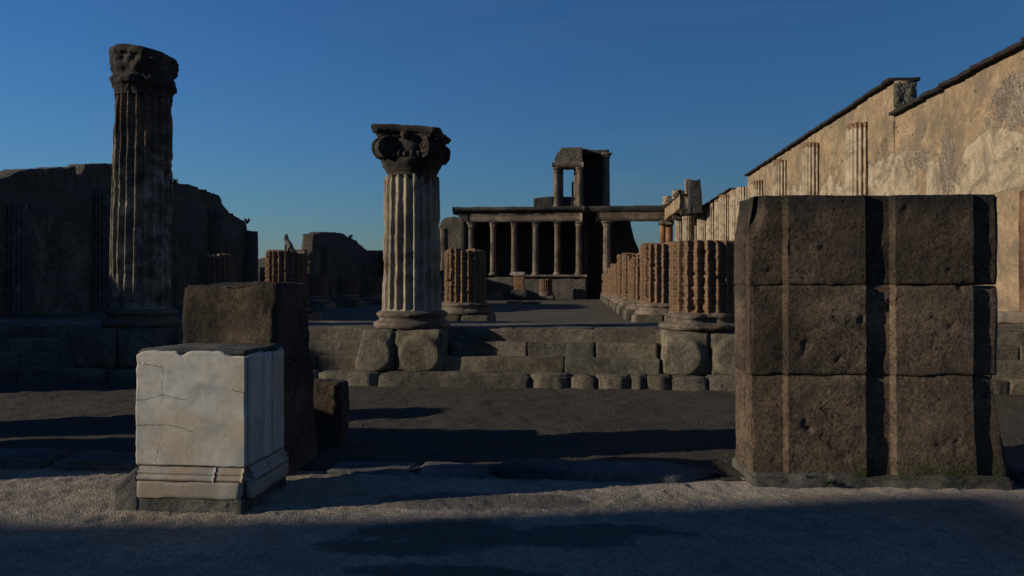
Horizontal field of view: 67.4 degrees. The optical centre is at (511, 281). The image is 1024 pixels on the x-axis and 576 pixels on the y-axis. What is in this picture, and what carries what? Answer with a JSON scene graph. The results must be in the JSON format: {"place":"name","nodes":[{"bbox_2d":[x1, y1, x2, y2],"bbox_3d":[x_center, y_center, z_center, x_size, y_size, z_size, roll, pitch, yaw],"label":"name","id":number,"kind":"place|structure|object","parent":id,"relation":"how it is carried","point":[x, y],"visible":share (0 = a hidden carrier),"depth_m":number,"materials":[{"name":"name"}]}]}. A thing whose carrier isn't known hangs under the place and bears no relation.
{"place":"outdoors","nodes":[
{"label":"outdoors","id":0,"kind":"place"},
{"bbox_2d":[93,297,110,319],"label":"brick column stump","id":1,"kind":"object","parent":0,"point":[98,316],"visible":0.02,"depth_m":19.84,"materials":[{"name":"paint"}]},
{"bbox_2d":[260,267,265,281],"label":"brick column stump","id":2,"kind":"object","parent":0,"point":[262,275],"visible":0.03,"depth_m":29.36,"materials":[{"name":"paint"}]},
{"bbox_2d":[0,299,630,321],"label":"nave floor","id":3,"kind":"structure","parent":0,"point":[576,310],"depth_m":29.20,"materials":[{"name":"grey stone"}]},
{"bbox_2d":[0,163,258,316],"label":"ruined wall","id":4,"kind":"structure","parent":3,"relation":"on","point":[55,228],"depth_m":29.41,"materials":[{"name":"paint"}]},
{"bbox_2d":[199,254,233,284],"bbox_3d":[-9.649,0.158,25.083,1.427,2.115,1.393,0,0,5],"label":"brick column stump","id":5,"kind":"object","parent":3,"relation":"on","point":[215,268],"visible":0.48,"depth_m":24.70,"materials":[{"name":"paint"}]},
{"bbox_2d":[265,249,321,320],"bbox_3d":[-5.883,0.173,20.048,1.425,2.016,1.404,0,0,5],"label":"brick column stump","id":6,"kind":"object","parent":3,"relation":"on","point":[289,265],"visible":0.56,"depth_m":19.68,"materials":[{"name":"brick"},{"name":"stucco"}]},
{"bbox_2d":[284,234,295,250],"bbox_3d":[-5.707,-1.011,19.753,0.308,0.435,0.214,0,0,-31],"label":"cat","id":7,"kind":"object","parent":6,"relation":"on","point":[289,245],"visible":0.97,"depth_m":19.69},
{"bbox_2d":[307,274,335,309],"bbox_3d":[-8.765,0.471,34.337,1.433,1.653,1.393,0,0,5],"label":"brick column stump","id":8,"kind":"object","parent":3,"relation":"on","point":[318,298],"visible":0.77,"depth_m":33.90,"materials":[{"name":"paint"}]},
{"bbox_2d":[301,232,382,300],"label":"ruined wall","id":9,"kind":"structure","parent":3,"relation":"on","point":[333,256],"depth_m":60.42,"materials":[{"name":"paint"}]},
{"bbox_2d":[331,278,364,306],"bbox_3d":[-8.328,0.568,38.969,1.424,1.536,1.387,0,0,5],"label":"brick column stump","id":10,"kind":"object","parent":3,"relation":"on","point":[347,295],"visible":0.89,"depth_m":38.52,"materials":[{"name":"paint"}]},
{"bbox_2d":[361,277,382,304],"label":"brick column stump","id":11,"kind":"object","parent":3,"relation":"on","point":[373,291],"visible":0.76,"depth_m":43.15,"materials":[{"name":"paint"}]},
{"bbox_2d":[381,251,383,281],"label":"end wall","id":12,"kind":"structure","parent":3,"relation":"on","point":[382,267],"depth_m":72.49,"materials":[{"name":"stone"}]},
{"bbox_2d":[441,280,443,299],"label":"brick column stump","id":13,"kind":"object","parent":3,"relation":"on","point":[442,294],"visible":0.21,"depth_m":61.89,"materials":[{"name":"paint"}]},
{"bbox_2d":[439,216,458,279],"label":"apse ruin","id":14,"kind":"object","parent":3,"relation":"on","point":[449,231],"visible":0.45,"depth_m":69.79,"materials":[{"name":"grey stone"}]},
{"bbox_2d":[442,248,495,320],"bbox_3d":[-1.193,0.174,19.601,1.425,2.009,1.393,0,0,5],"label":"brick column stump","id":15,"kind":"object","parent":3,"relation":"on","point":[465,285],"visible":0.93,"depth_m":19.16,"materials":[{"name":"brick"},{"name":"stucco"}]},
{"bbox_2d":[511,272,526,298],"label":"statue base","id":16,"kind":"object","parent":3,"relation":"on","point":[519,291],"visible":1,"depth_m":59.80,"materials":[{"name":"orange brick"}]},
{"bbox_2d":[506,301,540,303],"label":"brick slab","id":17,"kind":"structure","parent":3,"relation":"on","point":[523,302],"depth_m":45.60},
{"bbox_2d":[537,279,554,299],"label":"brick column stump","id":18,"kind":"object","parent":3,"relation":"on","point":[545,291],"visible":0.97,"depth_m":63.48,"materials":[{"name":"brick"}]},
{"bbox_2d":[452,147,667,299],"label":"tribunal","id":19,"kind":"object","parent":3,"relation":"on","point":[577,242],"visible":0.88,"depth_m":66.15,"materials":[{"name":"grey stone"}]},
{"bbox_2d":[599,278,602,298],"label":"brick column stump","id":20,"kind":"object","parent":3,"relation":"on","point":[601,288],"visible":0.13,"depth_m":65.28,"materials":[{"name":"brick"}]},
{"bbox_2d":[602,274,605,300],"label":"brick column stump","id":21,"kind":"object","parent":3,"relation":"on","point":[603,295],"visible":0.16,"depth_m":56.02,"materials":[{"name":"brick"}]},
{"bbox_2d":[603,273,607,302],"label":"brick column stump","id":22,"kind":"object","parent":3,"relation":"on","point":[605,294],"visible":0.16,"depth_m":51.31,"materials":[{"name":"brick"}]},
{"bbox_2d":[605,268,610,303],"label":"brick column stump","id":23,"kind":"object","parent":3,"relation":"on","point":[608,293],"visible":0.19,"depth_m":46.76,"materials":[{"name":"brick"}]},
{"bbox_2d":[607,263,615,305],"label":"brick column stump","id":24,"kind":"object","parent":3,"relation":"on","point":[611,283],"visible":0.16,"depth_m":42.14,"materials":[{"name":"brick"}]},
{"bbox_2d":[609,263,617,307],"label":"brick column stump","id":25,"kind":"object","parent":3,"relation":"on","point":[614,296],"visible":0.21,"depth_m":37.47,"materials":[{"name":"brick"}]},
{"bbox_2d":[613,254,622,310],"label":"brick column stump","id":26,"kind":"object","parent":3,"relation":"on","point":[616,302],"visible":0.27,"depth_m":32.75,"materials":[{"name":"paint"}]},
{"bbox_2d":[617,253,639,314],"bbox_3d":[4.601,0.094,28.388,1.429,2.319,1.385,0,0,5],"label":"brick column stump","id":27,"kind":"object","parent":3,"relation":"on","point":[627,258],"visible":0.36,"depth_m":28.12,"materials":[{"name":"brick"}]},
{"bbox_2d":[622,257,639,319],"bbox_3d":[4.161,0.225,23.765,1.427,1.980,1.384,0,0,5],"label":"brick column stump","id":28,"kind":"object","parent":3,"relation":"on","point":[629,309],"visible":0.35,"depth_m":23.48,"materials":[{"name":"brick"}]},
{"bbox_2d":[631,242,669,322],"bbox_3d":[3.719,0.104,19.138,1.419,2.148,1.394,0,0,5],"label":"brick column stump","id":29,"kind":"object","parent":3,"relation":"on","point":[653,305],"visible":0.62,"depth_m":18.69,"materials":[{"name":"brick"},{"name":"stone"}]},
{"bbox_2d":[658,179,701,242],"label":"corner colonnade","id":30,"kind":"object","parent":3,"relation":"on","point":[683,208],"visible":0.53,"depth_m":54.24,"materials":[{"name":"beige stone"}]},
{"bbox_2d":[694,188,735,239],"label":"plaster wall","id":31,"kind":"structure","parent":3,"relation":"on","point":[711,221],"depth_m":49.56,"materials":[{"name":"paint"}]},
{"bbox_2d":[729,186,746,240],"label":"fluted pier","id":32,"kind":"structure","parent":3,"relation":"on","point":[738,197],"depth_m":44.67,"materials":[{"name":"paint"}]},
{"bbox_2d":[744,77,919,198],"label":"plaster wall","id":33,"kind":"structure","parent":3,"relation":"on","point":[849,149],"depth_m":25.31,"materials":[{"name":"paint"}]},
{"bbox_2d":[889,37,1023,310],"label":"plaster wall","id":34,"kind":"structure","parent":3,"relation":"on","point":[962,132],"depth_m":17.27,"materials":[{"name":"paint"}]},
{"bbox_2d":[1018,190,1023,323],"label":"brick pier","id":35,"kind":"structure","parent":3,"relation":"on","point":[1021,251],"depth_m":14.18,"materials":[{"name":"beige stone"}]},
{"bbox_2d":[0,465,1023,575],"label":"road","id":36,"kind":"structure","parent":0,"point":[302,522],"depth_m":5.09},
{"bbox_2d":[0,447,75,468],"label":"kerb stone","id":37,"kind":"object","parent":36,"relation":"on","point":[17,458],"visible":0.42,"depth_m":6.89,"materials":[{"name":"grey stone"}]},
{"bbox_2d":[52,449,137,471],"bbox_3d":[-3.483,1.709,6.893,1.105,0.315,0.475,0,0,5],"label":"kerb stone","id":38,"kind":"object","parent":36,"relation":"on","point":[90,460],"visible":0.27,"depth_m":6.73,"materials":[{"name":"grey stone"}]},
{"bbox_2d":[113,468,139,510],"bbox_3d":[-2.774,1.547,5.758,0.215,0.408,0.434,0,0,5],"label":"stone lump","id":39,"kind":"object","parent":36,"relation":"on","point":[125,495],"visible":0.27,"depth_m":5.54,"materials":[{"name":"grey stone"}]},
{"bbox_2d":[134,343,288,513],"bbox_3d":[-2.257,1.115,5.873,0.893,1.257,0.804,0,0,5],"label":"marble pedestal","id":40,"kind":"object","parent":36,"relation":"on","point":[209,427],"visible":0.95,"depth_m":5.51,"materials":[{"name":"white stone"}]},
{"bbox_2d":[325,461,417,475],"bbox_3d":[-1.236,1.738,6.737,0.792,0.259,0.447,0,0,5],"label":"kerb stone","id":41,"kind":"object","parent":36,"relation":"on","point":[372,468],"visible":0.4,"depth_m":6.67,"materials":[{"name":"grey stone"}]},
{"bbox_2d":[415,461,491,477],"bbox_3d":[-0.495,1.728,6.671,0.666,0.256,0.434,0,0,5],"label":"kerb stone","id":42,"kind":"object","parent":36,"relation":"on","point":[437,468],"visible":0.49,"depth_m":6.58,"materials":[{"name":"grey stone"}]},
{"bbox_2d":[497,458,720,482],"bbox_3d":[0.837,1.732,6.543,1.924,0.362,0.445,0,0,5],"label":"kerb stone","id":43,"kind":"object","parent":36,"relation":"on","point":[601,471],"visible":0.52,"depth_m":6.42,"materials":[{"name":"grey stone"}]},
{"bbox_2d":[822,478,833,485],"bbox_3d":[2.516,1.602,6.124,0.089,0.056,0.102,0,0,41],"label":"weed","id":44,"kind":"object","parent":36,"relation":"on","point":[826,482],"visible":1,"depth_m":6.13,"materials":[{"name":"green plant"}]},
{"bbox_2d":[0,381,1023,486],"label":"gravel ground","id":45,"kind":"structure","parent":0,"point":[494,408],"depth_m":8.83,"materials":[{"name":"grey gravel"}]},
{"bbox_2d":[182,281,318,475],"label":"tufa pier","id":46,"kind":"structure","parent":45,"relation":"on","point":[251,312],"depth_m":6.59,"materials":[{"name":"brown stone"}]},
{"bbox_2d":[313,378,349,447],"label":"stone block","id":47,"kind":"structure","parent":45,"relation":"on","point":[331,403],"depth_m":7.63,"materials":[{"name":"stone"}]},
{"bbox_2d":[0,366,1023,394],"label":"stone kerb course","id":48,"kind":"object","parent":45,"relation":"on","point":[521,380],"visible":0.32,"depth_m":11.97,"materials":[{"name":"grey stone"}]},
{"bbox_2d":[178,325,375,371],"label":"stone steps","id":49,"kind":"structure","parent":48,"relation":"on","point":[333,354],"depth_m":12.74,"materials":[{"name":"grey stone"}]},
{"bbox_2d":[732,194,1016,490],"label":"tufa monument block","id":50,"kind":"structure","parent":45,"relation":"on","point":[865,342],"depth_m":6.24,"materials":[{"name":"stone"}]},
{"bbox_2d":[0,319,1023,370],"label":"porch pavement","id":51,"kind":"structure","parent":0,"point":[632,336],"depth_m":12.99,"materials":[{"name":"grey stone"}]},
{"bbox_2d":[0,323,100,367],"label":"stone steps","id":52,"kind":"structure","parent":51,"relation":"on","point":[32,352],"depth_m":13.21,"materials":[{"name":"grey stone"}]},
{"bbox_2d":[72,44,181,368],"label":"tall column","id":53,"kind":"structure","parent":51,"relation":"on","point":[140,312],"depth_m":12.99,"materials":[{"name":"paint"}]},
{"bbox_2d":[355,124,451,371],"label":"ionic column","id":54,"kind":"structure","parent":51,"relation":"on","point":[409,332],"depth_m":12.51,"materials":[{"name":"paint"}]},
{"bbox_2d":[443,326,659,377],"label":"stone steps","id":55,"kind":"structure","parent":51,"relation":"on","point":[576,358],"depth_m":12.29,"materials":[{"name":"grey stone"}]},
{"bbox_2d":[658,240,735,375],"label":"brick column","id":56,"kind":"structure","parent":51,"relation":"on","point":[697,328],"depth_m":12.00,"materials":[{"name":"brick"},{"name":"stone"}]},
{"bbox_2d":[985,330,1023,378],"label":"stone steps","id":57,"kind":"structure","parent":51,"relation":"on","point":[1010,360],"depth_m":11.54,"materials":[{"name":"grey stone"}]},
{"bbox_2d":[998,311,1023,323],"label":"white stone","id":58,"kind":"object","parent":51,"relation":"on","point":[1010,317],"visible":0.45,"depth_m":14.15,"materials":[{"name":"stone"}]},
{"bbox_2d":[0,0,1023,258],"label":"sky","id":59,"kind":"structure","parent":0,"point":[276,103],"materials":[{"name":"blue"}]},
{"label":"ground","id":60,"kind":"structure","parent":0,"visible":0},
{"bbox_2d":[258,257,265,280],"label":"wall","id":61,"kind":"structure","parent":60,"relation":"on","point":[261,262],"depth_m":87.11,"materials":[{"name":"grey stone"}]}
]}

